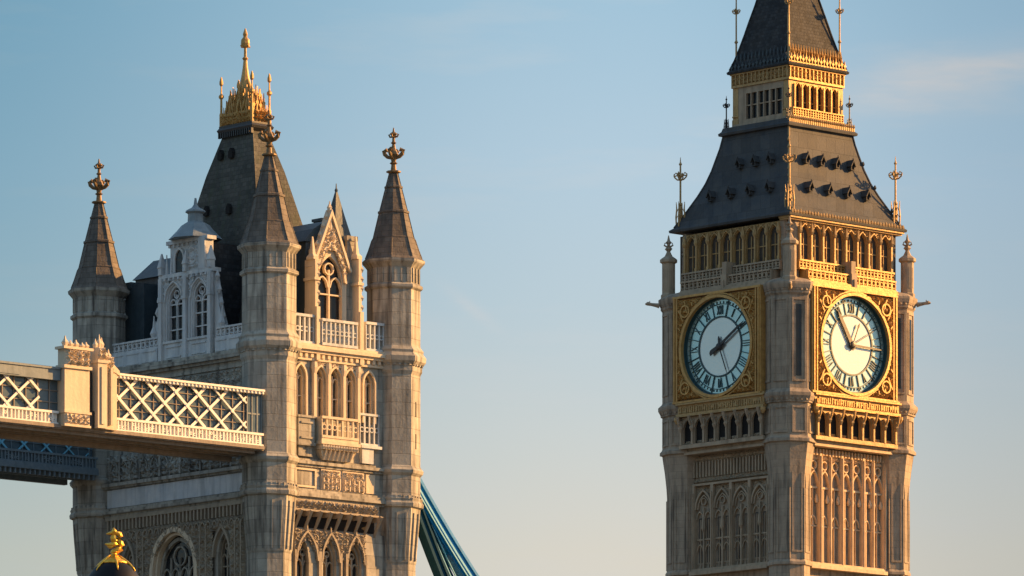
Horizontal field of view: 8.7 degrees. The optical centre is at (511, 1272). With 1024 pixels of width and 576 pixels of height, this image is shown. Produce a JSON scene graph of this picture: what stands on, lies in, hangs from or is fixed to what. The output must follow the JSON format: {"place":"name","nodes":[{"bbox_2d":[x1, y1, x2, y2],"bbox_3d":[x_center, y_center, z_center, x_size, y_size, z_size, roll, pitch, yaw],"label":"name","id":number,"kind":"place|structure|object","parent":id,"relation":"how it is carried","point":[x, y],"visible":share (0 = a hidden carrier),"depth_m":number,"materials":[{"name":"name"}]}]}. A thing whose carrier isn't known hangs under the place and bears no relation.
{"place":"outdoors","nodes":[
{"label":"outdoors","id":0,"kind":"place"},
{"bbox_2d":[0,0,1023,575],"label":"sky","id":1,"kind":"structure","parent":0,"point":[544,142],"materials":[{"name":"blue"}]},
{"label":"ground","id":2,"kind":"structure","parent":0,"visible":0},
{"bbox_2d":[89,528,138,575],"bbox_3d":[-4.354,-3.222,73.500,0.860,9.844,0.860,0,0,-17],"label":"dome","id":3,"kind":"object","parent":2,"relation":"on","point":[113,563],"visible":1,"depth_m":73.37,"materials":[{"name":"gold metal"}]},
{"bbox_2d":[645,0,930,575],"bbox_3d":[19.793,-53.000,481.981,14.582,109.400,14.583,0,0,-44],"label":"clock tower","id":4,"kind":"structure","parent":2,"relation":"on","point":[787,410],"depth_m":478.28,"materials":[{"name":"stone"}]},
{"bbox_2d":[699,511,765,562],"bbox_3d":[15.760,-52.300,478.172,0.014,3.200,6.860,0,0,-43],"label":"slit window","id":5,"kind":"structure","parent":4,"relation":"in","point":[763,511],"depth_m":478.48,"materials":[{"name":"brown glass"}]},
{"bbox_2d":[811,490,877,565],"bbox_3d":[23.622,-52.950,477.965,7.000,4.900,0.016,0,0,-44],"label":"slit window","id":6,"kind":"structure","parent":4,"relation":"in","point":[811,490],"depth_m":477.08,"materials":[{"name":"brown glass"}]},
{"label":"river","id":7,"kind":"structure","parent":0,"visible":0},
{"bbox_2d":[68,28,425,575],"bbox_3d":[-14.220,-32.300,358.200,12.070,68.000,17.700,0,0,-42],"label":"bridge tower","id":8,"kind":"structure","parent":7,"relation":"in","point":[252,281],"depth_m":354.12,"materials":[{"name":"stone"}]},
{"bbox_2d":[0,439,98,484],"bbox_3d":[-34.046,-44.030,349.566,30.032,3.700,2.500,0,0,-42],"label":"walkway","id":9,"kind":"structure","parent":8,"relation":"attached to","point":[37,462],"depth_m":356.90,"materials":[{"name":"grey paint"}]},
{"bbox_2d":[126,548,132,565],"bbox_3d":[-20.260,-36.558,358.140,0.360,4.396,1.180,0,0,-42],"label":"window","id":10,"kind":"structure","parent":8,"relation":"in","point":[129,557],"depth_m":358.19,"materials":[{"name":"stone"}]},
{"bbox_2d":[0,334,264,461],"bbox_3d":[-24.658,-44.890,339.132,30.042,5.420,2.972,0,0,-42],"label":"walkway","id":11,"kind":"structure","parent":8,"relation":"attached to","point":[82,395],"depth_m":342.56,"materials":[{"name":"paint"}]},
{"bbox_2d":[248,394,259,432],"bbox_3d":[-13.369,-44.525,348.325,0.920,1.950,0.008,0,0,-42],"label":"end window","id":12,"kind":"structure","parent":11,"relation":"in","point":[249,395],"depth_m":348.32,"materials":[{"name":"grey glass"}]},
{"bbox_2d":[221,537,228,575],"bbox_3d":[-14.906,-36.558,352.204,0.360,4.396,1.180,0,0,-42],"label":"window","id":13,"kind":"structure","parent":8,"relation":"in","point":[224,551],"depth_m":352.46,"materials":[{"name":"stone"}]},
{"bbox_2d":[296,366,302,414],"bbox_3d":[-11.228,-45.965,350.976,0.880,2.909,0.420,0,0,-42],"label":"window","id":14,"kind":"structure","parent":8,"relation":"in","point":[299,376],"depth_m":351.09,"materials":[{"name":"brown glass"}]},
{"bbox_2d":[297,543,305,575],"bbox_3d":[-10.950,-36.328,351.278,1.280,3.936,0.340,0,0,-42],"label":"window","id":15,"kind":"structure","parent":8,"relation":"in","point":[300,561],"depth_m":351.26,"materials":[{"name":"stone"}]},
{"bbox_2d":[317,368,323,419],"bbox_3d":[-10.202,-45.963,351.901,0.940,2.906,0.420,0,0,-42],"label":"window","id":16,"kind":"structure","parent":8,"relation":"in","point":[320,378],"depth_m":352.03,"materials":[{"name":"brown glass"}]},
{"bbox_2d":[323,543,333,575],"bbox_3d":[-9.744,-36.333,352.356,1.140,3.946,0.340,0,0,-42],"label":"window","id":17,"kind":"structure","parent":8,"relation":"in","point":[328,563],"depth_m":352.46,"materials":[{"name":"stone"}]},
{"bbox_2d":[331,370,338,420],"bbox_3d":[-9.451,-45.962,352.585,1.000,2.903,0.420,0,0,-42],"label":"window","id":18,"kind":"structure","parent":8,"relation":"in","point":[334,377],"depth_m":352.72,"materials":[{"name":"brown glass"}]},
{"bbox_2d":[346,372,353,422],"bbox_3d":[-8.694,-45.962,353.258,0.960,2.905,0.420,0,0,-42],"label":"window","id":19,"kind":"structure","parent":8,"relation":"in","point":[349,379],"depth_m":353.41,"materials":[{"name":"brown glass"}]},
{"bbox_2d":[348,546,358,575],"bbox_3d":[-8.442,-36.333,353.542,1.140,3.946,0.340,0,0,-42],"label":"window","id":20,"kind":"structure","parent":8,"relation":"in","point":[353,566],"depth_m":353.67,"materials":[{"name":"stone"}]},
{"bbox_2d":[364,374,371,424],"bbox_3d":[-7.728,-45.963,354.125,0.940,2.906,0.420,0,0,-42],"label":"window","id":21,"kind":"structure","parent":8,"relation":"in","point":[368,383],"depth_m":354.28,"materials":[{"name":"brown glass"}]},
{"bbox_2d":[415,402,415,448],"bbox_3d":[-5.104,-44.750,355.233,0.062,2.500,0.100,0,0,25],"label":"slit window","id":22,"kind":"structure","parent":8,"relation":"in","point":[415,402],"depth_m":355.14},
{"bbox_2d":[418,478,478,575],"bbox_3d":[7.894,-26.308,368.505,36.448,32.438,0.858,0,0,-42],"label":"suspension chain","id":23,"kind":"object","parent":8,"relation":"attached to","point":[443,550],"visible":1,"depth_m":357.59,"materials":[{"name":"blue paint"}]}
]}

